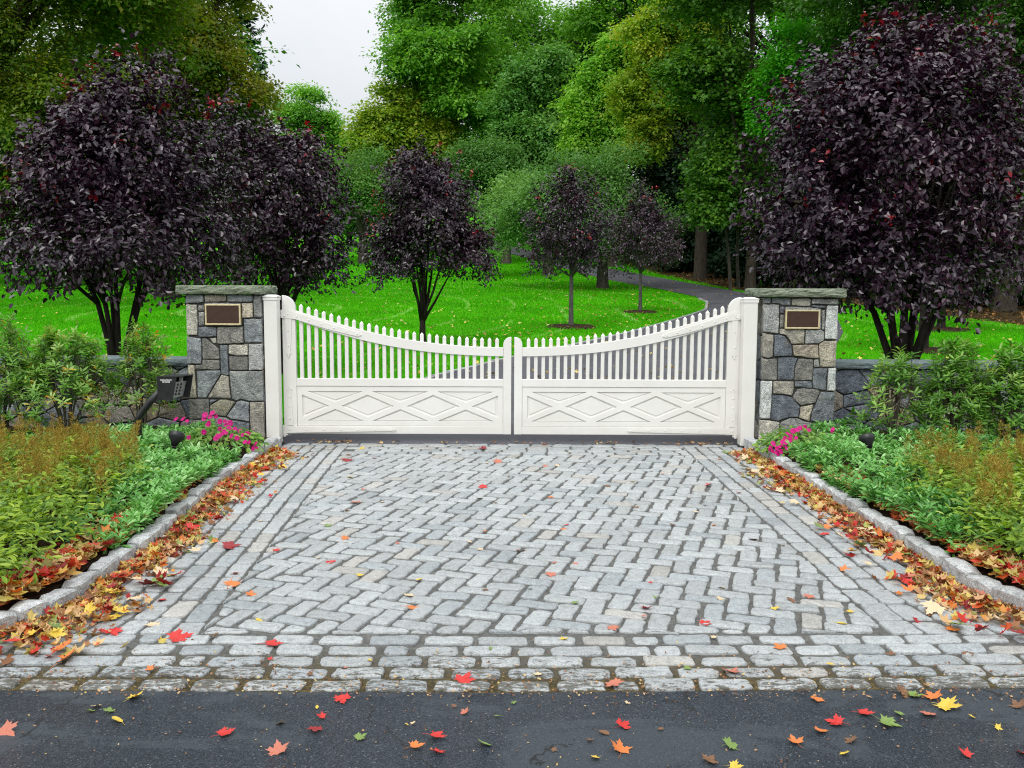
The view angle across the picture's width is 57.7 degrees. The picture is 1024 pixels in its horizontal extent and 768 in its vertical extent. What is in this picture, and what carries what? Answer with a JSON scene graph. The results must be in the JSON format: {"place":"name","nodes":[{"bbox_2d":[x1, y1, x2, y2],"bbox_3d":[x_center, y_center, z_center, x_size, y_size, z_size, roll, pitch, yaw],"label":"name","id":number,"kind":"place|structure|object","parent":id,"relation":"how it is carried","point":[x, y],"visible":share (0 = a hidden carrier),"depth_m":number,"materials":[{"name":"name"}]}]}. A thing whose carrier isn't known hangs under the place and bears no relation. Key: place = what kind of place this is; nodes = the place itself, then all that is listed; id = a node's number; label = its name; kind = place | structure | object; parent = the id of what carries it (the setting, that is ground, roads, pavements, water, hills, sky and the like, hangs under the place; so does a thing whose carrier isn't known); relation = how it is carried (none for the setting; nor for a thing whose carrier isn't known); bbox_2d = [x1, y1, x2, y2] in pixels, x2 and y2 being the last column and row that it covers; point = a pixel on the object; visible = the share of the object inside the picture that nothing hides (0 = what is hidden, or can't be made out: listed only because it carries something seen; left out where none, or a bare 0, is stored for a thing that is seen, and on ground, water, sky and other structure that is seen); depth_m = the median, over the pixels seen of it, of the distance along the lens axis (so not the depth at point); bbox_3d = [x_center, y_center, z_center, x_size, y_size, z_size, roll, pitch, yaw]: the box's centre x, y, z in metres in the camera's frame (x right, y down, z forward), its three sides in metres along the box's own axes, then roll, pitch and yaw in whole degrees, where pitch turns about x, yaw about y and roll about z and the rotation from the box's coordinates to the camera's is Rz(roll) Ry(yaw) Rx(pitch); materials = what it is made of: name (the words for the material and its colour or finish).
{"place":"outdoors","nodes":[
{"label":"outdoors","id":0,"kind":"place"},
{"bbox_2d":[0,425,269,610],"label":"planting bed","id":1,"kind":"object","parent":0,"point":[33,595],"visible":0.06,"depth_m":5.67,"materials":[{"name":"brown soil"}]},
{"bbox_2d":[0,312,48,431],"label":"shrub","id":2,"kind":"object","parent":1,"relation":"on","point":[11,370],"visible":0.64,"depth_m":9.01,"materials":[{"name":"green plant"}]},
{"bbox_2d":[0,322,127,434],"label":"shrub","id":3,"kind":"object","parent":1,"relation":"on","point":[46,375],"visible":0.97,"depth_m":8.87,"materials":[{"name":"green plant"}]},
{"bbox_2d":[0,410,164,583],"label":"perennial bed","id":4,"kind":"object","parent":1,"relation":"on","point":[77,457],"visible":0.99,"depth_m":6.06,"materials":[{"name":"green plant"}]},
{"bbox_2d":[0,465,216,605],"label":"leaf litter","id":5,"kind":"object","parent":1,"relation":"on","point":[55,570],"visible":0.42,"depth_m":4.98,"materials":[{"name":"plant"}]},
{"bbox_2d":[0,414,241,553],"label":"ground cover","id":6,"kind":"object","parent":1,"relation":"on","point":[159,489],"visible":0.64,"depth_m":6.79,"materials":[{"name":"green plant"}]},
{"bbox_2d":[102,316,178,427],"bbox_3d":[-3.706,-0.037,9.273,0.718,1.299,0.617,-4,7,-34],"label":"shrub","id":7,"kind":"object","parent":1,"relation":"on","point":[142,359],"visible":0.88,"depth_m":9.18,"materials":[{"name":"green plant"}]},
{"bbox_2d":[135,374,193,437],"bbox_3d":[-3.054,0.351,8.152,0.483,0.859,0.213,0,6,0],"label":"keypad post","id":8,"kind":"object","parent":1,"relation":"on","point":[171,387],"visible":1,"depth_m":8.09,"materials":[{"name":"black metal"}]},
{"bbox_2d":[169,430,184,453],"bbox_3d":[-2.921,0.591,8.117,0.136,0.389,0.135,0,6,0],"label":"garden spotlight","id":9,"kind":"object","parent":1,"relation":"on","point":[176,438],"visible":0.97,"depth_m":8.05,"materials":[{"name":"black metal"}]},
{"bbox_2d":[174,410,270,453],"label":"impatiens","id":10,"kind":"object","parent":1,"relation":"on","point":[229,431],"visible":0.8,"depth_m":8.69,"materials":[{"name":"pink plant"}]},
{"bbox_2d":[175,285,277,436],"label":"stone pillar","id":11,"kind":"structure","parent":1,"relation":"on","point":[226,366],"depth_m":9.53,"materials":[{"name":"stone"}]},
{"bbox_2d":[205,304,241,324],"bbox_3d":[-2.940,-0.707,9.467,0.361,0.214,0.038,0,6,0],"label":"plaque","id":12,"kind":"object","parent":11,"relation":"attached to","point":[222,314],"visible":1,"depth_m":9.45,"materials":[{"name":"brown metal"}]},
{"bbox_2d":[14,0,978,179],"label":"sky","id":13,"kind":"structure","parent":0,"point":[326,38],"materials":[{"name":"white"}]},
{"bbox_2d":[0,443,1023,692],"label":"driveway","id":14,"kind":"structure","parent":0,"point":[998,661],"depth_m":5.06,"materials":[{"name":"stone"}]},
{"bbox_2d":[0,436,281,633],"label":"kerb","id":15,"kind":"structure","parent":14,"relation":"on","point":[73,587],"depth_m":5.41,"materials":[{"name":"stone"}]},
{"bbox_2d":[0,444,314,664],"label":"leaf litter","id":16,"kind":"object","parent":14,"relation":"on","point":[149,557],"visible":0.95,"depth_m":5.27,"materials":[{"name":"plant"}]},
{"bbox_2d":[48,627,66,637],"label":"fallen leaf","id":17,"kind":"object","parent":16,"relation":"on","point":[56,634],"visible":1,"depth_m":4.27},
{"bbox_2d":[157,628,192,641],"bbox_3d":[-1.554,1.170,4.306,0.165,0.014,0.118,-2,17,-33],"label":"fallen leaf","id":18,"kind":"object","parent":14,"relation":"on","point":[177,636],"visible":1,"depth_m":4.32,"materials":[{"name":"plant"}]},
{"bbox_2d":[262,295,287,444],"bbox_3d":[-2.448,-0.142,9.615,0.198,1.557,0.171,0,6,0],"label":"gate post","id":19,"kind":"object","parent":14,"relation":"on","point":[272,344],"visible":0.96,"depth_m":9.55,"materials":[{"name":"white paint"}]},
{"bbox_2d":[280,295,510,433],"bbox_3d":[-1.203,-0.195,9.710,2.391,1.445,0.078,0,6,0],"label":"gate leaf","id":20,"kind":"object","parent":19,"relation":"attached to","point":[383,405],"visible":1,"depth_m":9.73,"materials":[{"name":"white paint"}]},
{"bbox_2d":[454,671,474,682],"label":"fallen leaf","id":21,"kind":"object","parent":14,"relation":"on","point":[465,678],"visible":1,"depth_m":3.87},
{"bbox_2d":[0,630,1023,699],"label":"leaf litter","id":22,"kind":"object","parent":14,"relation":"on","point":[843,689],"visible":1,"depth_m":3.85,"materials":[{"name":"plant"}]},
{"bbox_2d":[732,297,758,447],"bbox_3d":[2.416,-0.118,9.615,0.202,1.552,0.171,0,6,0],"label":"gate post","id":23,"kind":"object","parent":14,"relation":"on","point":[748,353],"visible":0.97,"depth_m":9.55,"materials":[{"name":"white paint"}]},
{"bbox_2d":[514,297,741,434],"bbox_3d":[1.204,-0.185,9.710,2.362,1.445,0.078,0,6,0],"label":"gate leaf","id":24,"kind":"object","parent":23,"relation":"attached to","point":[615,406],"visible":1,"depth_m":9.73,"materials":[{"name":"white paint"}]},
{"bbox_2d":[718,447,1023,634],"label":"leaf litter","id":25,"kind":"object","parent":14,"relation":"on","point":[822,501],"visible":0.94,"depth_m":5.59,"materials":[{"name":"plant"}]},
{"bbox_2d":[744,437,1023,611],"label":"kerb","id":26,"kind":"structure","parent":14,"relation":"on","point":[963,571],"depth_m":5.71,"materials":[{"name":"stone"}]},
{"bbox_2d":[920,598,945,614],"bbox_3d":[2.133,1.124,4.707,0.157,0.008,0.128,-28,36,-28],"label":"fallen leaf","id":27,"kind":"object","parent":14,"relation":"on","point":[931,605],"visible":1,"depth_m":4.70,"materials":[{"name":"plant"}]},
{"bbox_2d":[0,688,1023,767],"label":"street","id":28,"kind":"structure","parent":0,"point":[560,723],"depth_m":3.45,"materials":[{"name":"asphalt"}]},
{"bbox_2d":[0,719,16,735],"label":"fallen leaf","id":29,"kind":"object","parent":28,"relation":"on","point":[6,727],"visible":1,"depth_m":3.41,"materials":[{"name":"plant"}]},
{"bbox_2d":[265,739,288,755],"bbox_3d":[-0.824,1.285,3.269,0.089,0.014,0.103,-14,25,-11],"label":"fallen leaf","id":30,"kind":"object","parent":28,"relation":"on","point":[277,748],"visible":1,"depth_m":3.28,"materials":[{"name":"plant"}]},
{"bbox_2d":[333,692,350,702],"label":"fallen leaf","id":31,"kind":"object","parent":28,"relation":"on","point":[341,698],"visible":1,"depth_m":3.69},
{"bbox_2d":[18,686,1022,767],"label":"leaf litter","id":32,"kind":"object","parent":28,"relation":"on","point":[513,724],"visible":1,"depth_m":3.49,"materials":[{"name":"plant"}]},
{"bbox_2d":[611,738,631,756],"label":"fallen leaf","id":33,"kind":"object","parent":28,"relation":"on","point":[619,747],"visible":1,"depth_m":3.30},
{"bbox_2d":[722,736,737,749],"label":"fallen leaf","id":34,"kind":"object","parent":28,"relation":"on","point":[730,744],"visible":1,"depth_m":3.33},
{"bbox_2d":[824,713,849,724],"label":"fallen leaf","id":35,"kind":"object","parent":28,"relation":"on","point":[836,720],"visible":1,"depth_m":3.52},
{"bbox_2d":[871,714,902,726],"bbox_3d":[1.411,1.268,3.505,0.121,0.013,0.096,13,11,29],"label":"fallen leaf","id":36,"kind":"object","parent":28,"relation":"on","point":[889,721],"visible":1,"depth_m":3.51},
{"bbox_2d":[923,689,942,702],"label":"fallen leaf","id":37,"kind":"object","parent":28,"relation":"on","point":[936,694],"visible":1,"depth_m":3.73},
{"bbox_2d":[932,695,961,710],"bbox_3d":[1.704,1.254,3.654,0.114,0.018,0.138,-19,9,-41],"label":"fallen leaf","id":38,"kind":"object","parent":28,"relation":"on","point":[947,703],"visible":1,"depth_m":3.65,"materials":[{"name":"plant"}]},
{"bbox_2d":[0,216,1023,425],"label":"lawn","id":39,"kind":"structure","parent":0,"point":[1011,318],"depth_m":32.46,"materials":[{"name":"plant"}]},
{"bbox_2d":[0,141,153,283],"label":"woodland tree","id":40,"kind":"object","parent":39,"relation":"on","point":[8,174],"visible":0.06,"depth_m":44.50,"materials":[{"name":"green plant"}]},
{"bbox_2d":[0,355,189,427],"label":"garden wall","id":41,"kind":"structure","parent":39,"relation":"on","point":[161,416],"depth_m":9.92,"materials":[{"name":"stone"}]},
{"bbox_2d":[0,0,234,156],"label":"oak tree","id":42,"kind":"object","parent":39,"relation":"on","point":[23,94],"visible":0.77,"depth_m":30.64,"materials":[{"name":"green plant"}]},
{"bbox_2d":[0,27,280,354],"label":"purple plum tree","id":43,"kind":"object","parent":39,"relation":"on","point":[97,184],"visible":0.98,"depth_m":11.84,"materials":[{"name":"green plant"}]},
{"bbox_2d":[0,0,299,271],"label":"woodland tree","id":44,"kind":"object","parent":39,"relation":"on","point":[253,56],"visible":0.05,"depth_m":53.61,"materials":[{"name":"green plant"}]},
{"bbox_2d":[100,0,289,297],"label":"oak tree","id":45,"kind":"object","parent":39,"relation":"on","point":[225,56],"visible":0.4,"depth_m":37.67,"materials":[{"name":"green plant"}]},
{"bbox_2d":[191,0,282,257],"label":"spruce tree","id":46,"kind":"object","parent":39,"relation":"on","point":[247,22],"visible":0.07,"depth_m":60.07,"materials":[{"name":"green plant"}]},
{"bbox_2d":[17,127,515,216],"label":"woods","id":47,"kind":"object","parent":39,"relation":"on","point":[422,209],"depth_m":120.97,"materials":[{"name":"green plant"}]},
{"bbox_2d":[191,78,365,374],"bbox_3d":[-3.923,-2.492,15.406,3.037,4.914,2.835,-1,6,-16],"label":"purple plum tree","id":48,"kind":"object","parent":39,"relation":"on","point":[304,217],"visible":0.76,"depth_m":15.02,"materials":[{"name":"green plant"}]},
{"bbox_2d":[271,79,353,163],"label":"woodland tree","id":49,"kind":"object","parent":39,"relation":"on","point":[300,111],"visible":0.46,"depth_m":100.47,"materials":[{"name":"green plant"}]},
{"bbox_2d":[312,139,400,263],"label":"apple tree","id":50,"kind":"object","parent":39,"relation":"on","point":[364,186],"visible":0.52,"depth_m":63.84,"materials":[{"name":"green plant"}]},
{"bbox_2d":[321,196,413,244],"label":"woodland tree","id":51,"kind":"object","parent":39,"relation":"on","point":[346,230],"visible":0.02,"depth_m":81.81,"materials":[{"name":"green plant"}]},
{"bbox_2d":[330,73,469,250],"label":"maple tree","id":52,"kind":"object","parent":39,"relation":"on","point":[397,120],"visible":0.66,"depth_m":72.25,"materials":[{"name":"green plant"}]},
{"bbox_2d":[344,134,505,341],"bbox_3d":[-1.685,-3.080,20.596,3.233,4.728,3.639,4,7,36],"label":"purple plum tree","id":53,"kind":"object","parent":39,"relation":"on","point":[434,195],"visible":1,"depth_m":19.98,"materials":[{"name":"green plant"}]},
{"bbox_2d":[359,0,547,210],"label":"maple tree","id":54,"kind":"object","parent":39,"relation":"on","point":[459,66],"visible":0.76,"depth_m":71.67,"materials":[{"name":"green plant"}]},
{"bbox_2d":[436,131,548,263],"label":"apple tree","id":55,"kind":"object","parent":39,"relation":"on","point":[483,160],"visible":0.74,"depth_m":63.20,"materials":[{"name":"green plant"}]},
{"bbox_2d":[283,298,707,437],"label":"drive kerb","id":56,"kind":"structure","parent":39,"relation":"on","point":[500,359],"depth_m":22.47,"materials":[{"name":"stone"}]},
{"bbox_2d":[466,163,554,275],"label":"apple tree","id":57,"kind":"object","parent":39,"relation":"on","point":[506,181],"visible":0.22,"depth_m":53.76,"materials":[{"name":"green plant"}]},
{"bbox_2d":[1,277,1023,379],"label":"fallen leaves","id":58,"kind":"object","parent":39,"relation":"on","point":[843,353],"visible":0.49,"depth_m":27.05,"materials":[{"name":"orange plant"}]},
{"bbox_2d":[471,36,580,259],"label":"woodland tree","id":59,"kind":"object","parent":39,"relation":"on","point":[516,109],"visible":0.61,"depth_m":66.19,"materials":[{"name":"green plant"}]},
{"bbox_2d":[464,0,642,237],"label":"woodland tree","id":60,"kind":"object","parent":39,"relation":"on","point":[549,34],"visible":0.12,"depth_m":84.85,"materials":[{"name":"green plant"}]},
{"bbox_2d":[546,324,595,329],"bbox_3d":[1.686,-1.655,26.653,1.550,0.132,1.556,0,6,0],"label":"mulch ring","id":61,"kind":"object","parent":39,"relation":"on","point":[579,326],"visible":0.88,"depth_m":26.24,"materials":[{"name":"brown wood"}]},
{"bbox_2d":[515,162,627,324],"bbox_3d":[1.693,-3.882,26.447,3.244,4.733,2.962,0,6,0],"label":"purple plum tree","id":62,"kind":"object","parent":39,"relation":"on","point":[585,248],"visible":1,"depth_m":26.01,"materials":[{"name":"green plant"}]},
{"bbox_2d":[478,133,700,288],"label":"apple tree","id":63,"kind":"object","parent":39,"relation":"on","point":[597,164],"visible":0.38,"depth_m":44.36,"materials":[{"name":"green plant"}]},
{"bbox_2d":[539,16,658,266],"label":"maple tree","id":64,"kind":"object","parent":39,"relation":"on","point":[581,110],"visible":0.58,"depth_m":61.12,"materials":[{"name":"green plant"}]},
{"bbox_2d":[543,0,747,195],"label":"woodland tree","id":65,"kind":"object","parent":39,"relation":"on","point":[587,21],"visible":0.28,"depth_m":68.36,"materials":[{"name":"green plant"}]},
{"bbox_2d":[601,177,692,310],"bbox_3d":[4.786,-4.763,32.455,3.020,4.726,2.879,5,7,39],"label":"purple plum tree","id":66,"kind":"object","parent":39,"relation":"on","point":[648,213],"visible":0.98,"depth_m":32.12,"materials":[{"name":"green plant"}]},
{"bbox_2d":[589,48,716,247],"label":"woodland tree","id":67,"kind":"object","parent":39,"relation":"on","point":[632,173],"visible":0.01,"depth_m":78.91,"materials":[{"name":"green plant"}]},
{"bbox_2d":[594,0,739,279],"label":"oak tree","id":68,"kind":"object","parent":39,"relation":"on","point":[640,113],"visible":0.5,"depth_m":51.74,"materials":[{"name":"green plant"}]},
{"bbox_2d":[620,124,713,265],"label":"woodland tree","id":69,"kind":"object","parent":39,"relation":"on","point":[667,169],"visible":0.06,"depth_m":64.05,"materials":[{"name":"green plant"}]},
{"bbox_2d":[649,180,732,272],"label":"hemlock tree","id":70,"kind":"object","parent":39,"relation":"on","point":[689,237],"visible":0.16,"depth_m":58.17,"materials":[{"name":"green plant"}]},
{"bbox_2d":[630,24,802,182],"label":"woodland tree","id":71,"kind":"object","parent":39,"relation":"on","point":[712,109],"depth_m":73.73,"materials":[{"name":"green plant"}]},
{"bbox_2d":[669,104,770,289],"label":"sapling","id":72,"kind":"object","parent":39,"relation":"on","point":[709,132],"visible":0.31,"depth_m":44.04,"materials":[{"name":"green plant"}]},
{"bbox_2d":[627,0,814,290],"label":"maple tree","id":73,"kind":"object","parent":39,"relation":"on","point":[699,68],"visible":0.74,"depth_m":42.95,"materials":[{"name":"green plant"}]},
{"bbox_2d":[679,112,783,289],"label":"sapling","id":74,"kind":"object","parent":39,"relation":"on","point":[737,259],"visible":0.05,"depth_m":45.95,"materials":[{"name":"green plant"}]},
{"bbox_2d":[641,0,851,59],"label":"woodland tree","id":75,"kind":"object","parent":39,"relation":"on","point":[747,33],"visible":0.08,"depth_m":57.43,"materials":[{"name":"green plant"}]},
{"bbox_2d":[703,169,805,277],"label":"hemlock tree","id":76,"kind":"object","parent":39,"relation":"on","point":[714,263],"visible":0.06,"depth_m":53.81,"materials":[{"name":"green plant"}]},
{"bbox_2d":[689,134,826,268],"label":"woodland tree","id":77,"kind":"object","parent":39,"relation":"on","point":[769,143],"visible":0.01,"depth_m":57.09,"materials":[{"name":"green plant"}]},
{"bbox_2d":[712,205,832,287],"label":"hemlock tree","id":78,"kind":"object","parent":39,"relation":"on","point":[742,261],"visible":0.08,"depth_m":47.88,"materials":[{"name":"green plant"}]},
{"bbox_2d":[733,2,853,287],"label":"maple tree","id":79,"kind":"object","parent":39,"relation":"on","point":[777,68],"visible":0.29,"depth_m":40.10,"materials":[{"name":"green plant"}]},
{"bbox_2d":[708,5,881,139],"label":"woodland tree","id":80,"kind":"object","parent":39,"relation":"on","point":[757,56],"depth_m":67.23,"materials":[{"name":"green plant"}]},
{"bbox_2d":[618,256,1023,324],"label":"fallen leaves","id":81,"kind":"object","parent":39,"relation":"on","point":[996,313],"visible":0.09,"depth_m":36.80,"materials":[{"name":"brown plant"}]},
{"bbox_2d":[726,0,1023,359],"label":"purple plum tree","id":82,"kind":"object","parent":39,"relation":"on","point":[826,216],"visible":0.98,"depth_m":11.20,"materials":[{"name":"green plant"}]},
{"bbox_2d":[773,0,1012,303],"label":"woodland tree","id":83,"kind":"object","parent":39,"relation":"on","point":[850,14],"visible":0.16,"depth_m":36.32,"materials":[{"name":"green plant"}]},
{"bbox_2d":[890,347,959,354],"bbox_3d":[8.963,-0.740,20.279,1.520,0.119,1.623,-5,8,-42],"label":"mulch ring","id":84,"kind":"object","parent":39,"relation":"on","point":[928,350],"visible":0.21,"depth_m":19.82,"materials":[{"name":"soil"}]},
{"bbox_2d":[833,359,1023,430],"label":"garden wall","id":85,"kind":"structure","parent":39,"relation":"on","point":[851,376],"depth_m":9.92,"materials":[{"name":"stone"}]},
{"bbox_2d":[916,326,969,331],"bbox_3d":[12.106,-1.549,26.272,1.590,0.124,1.667,4,7,33],"label":"mulch ring","id":86,"kind":"object","parent":39,"relation":"on","point":[945,329],"visible":0.52,"depth_m":25.80,"materials":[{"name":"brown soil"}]},
{"bbox_2d":[869,165,1023,348],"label":"purple plum tree","id":87,"kind":"object","parent":39,"relation":"on","point":[1012,271],"visible":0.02,"depth_m":19.90,"materials":[{"name":"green plant"}]},
{"bbox_2d":[925,0,1023,311],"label":"woodland tree","id":88,"kind":"object","parent":39,"relation":"on","point":[1016,11],"visible":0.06,"depth_m":32.07,"materials":[{"name":"green plant"}]},
{"bbox_2d":[936,215,1023,327],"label":"purple plum tree","id":89,"kind":"object","parent":39,"relation":"on","point":[943,324],"visible":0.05,"depth_m":25.56,"materials":[{"name":"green plant"}]},
{"bbox_2d":[952,262,1023,306],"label":"hemlock tree","id":90,"kind":"object","parent":39,"relation":"on","point":[1019,297],"visible":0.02,"depth_m":36.55,"materials":[{"name":"green plant"}]},
{"bbox_2d":[283,236,842,445],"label":"drive","id":91,"kind":"structure","parent":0,"point":[720,299],"depth_m":15.61,"materials":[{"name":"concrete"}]},
{"bbox_2d":[296,438,732,444],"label":"leaf litter","id":92,"kind":"object","parent":91,"relation":"on","point":[522,441],"visible":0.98,"depth_m":9.77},
{"bbox_2d":[754,428,1023,589],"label":"planting bed","id":93,"kind":"object","parent":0,"point":[982,570],"visible":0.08,"depth_m":6.39,"materials":[{"name":"brown soil"}]},
{"bbox_2d":[751,425,834,459],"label":"impatiens","id":94,"kind":"object","parent":93,"relation":"on","point":[789,435],"visible":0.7,"depth_m":8.69,"materials":[{"name":"pink plant"}]},
{"bbox_2d":[744,288,846,439],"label":"stone pillar","id":95,"kind":"structure","parent":93,"relation":"on","point":[795,386],"depth_m":9.57,"materials":[{"name":"stone"}]},
{"bbox_2d":[784,310,819,328],"bbox_3d":[2.965,-0.661,9.500,0.352,0.194,0.038,0,6,0],"label":"plaque","id":96,"kind":"object","parent":95,"relation":"attached to","point":[802,319],"visible":1,"depth_m":9.49,"materials":[{"name":"brown metal"}]},
{"bbox_2d":[858,433,874,451],"bbox_3d":[3.089,0.615,8.116,0.136,0.394,0.135,0,6,0],"label":"garden spotlight","id":97,"kind":"object","parent":93,"relation":"on","point":[868,439],"visible":0.8,"depth_m":8.05,"materials":[{"name":"black metal"}]},
{"bbox_2d":[846,345,944,442],"bbox_3d":[3.804,0.133,9.152,0.891,1.051,0.640,0,6,0],"label":"shrub","id":98,"kind":"object","parent":93,"relation":"on","point":[911,387],"visible":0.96,"depth_m":9.09,"materials":[{"name":"green plant"}]},
{"bbox_2d":[785,416,1023,556],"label":"ground cover","id":99,"kind":"object","parent":93,"relation":"on","point":[852,447],"visible":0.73,"depth_m":7.34,"materials":[{"name":"green plant"}]},
{"bbox_2d":[815,464,1023,587],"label":"leaf litter","id":100,"kind":"object","parent":93,"relation":"on","point":[987,559],"visible":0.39,"depth_m":5.26,"materials":[{"name":"plant"}]},
{"bbox_2d":[881,420,1023,579],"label":"perennial bed","id":101,"kind":"object","parent":93,"relation":"on","point":[1001,487],"visible":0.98,"depth_m":6.07,"materials":[{"name":"green plant"}]},
{"bbox_2d":[911,335,1004,434],"bbox_3d":[4.318,0.103,9.004,0.857,1.146,0.664,0,6,0],"label":"shrub","id":102,"kind":"object","parent":93,"relation":"on","point":[936,409],"visible":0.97,"depth_m":8.90,"materials":[{"name":"green plant"}]},
{"bbox_2d":[967,339,1023,438],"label":"shrub","id":103,"kind":"object","parent":93,"relation":"on","point":[1014,406],"visible":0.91,"depth_m":8.86,"materials":[{"name":"green plant"}]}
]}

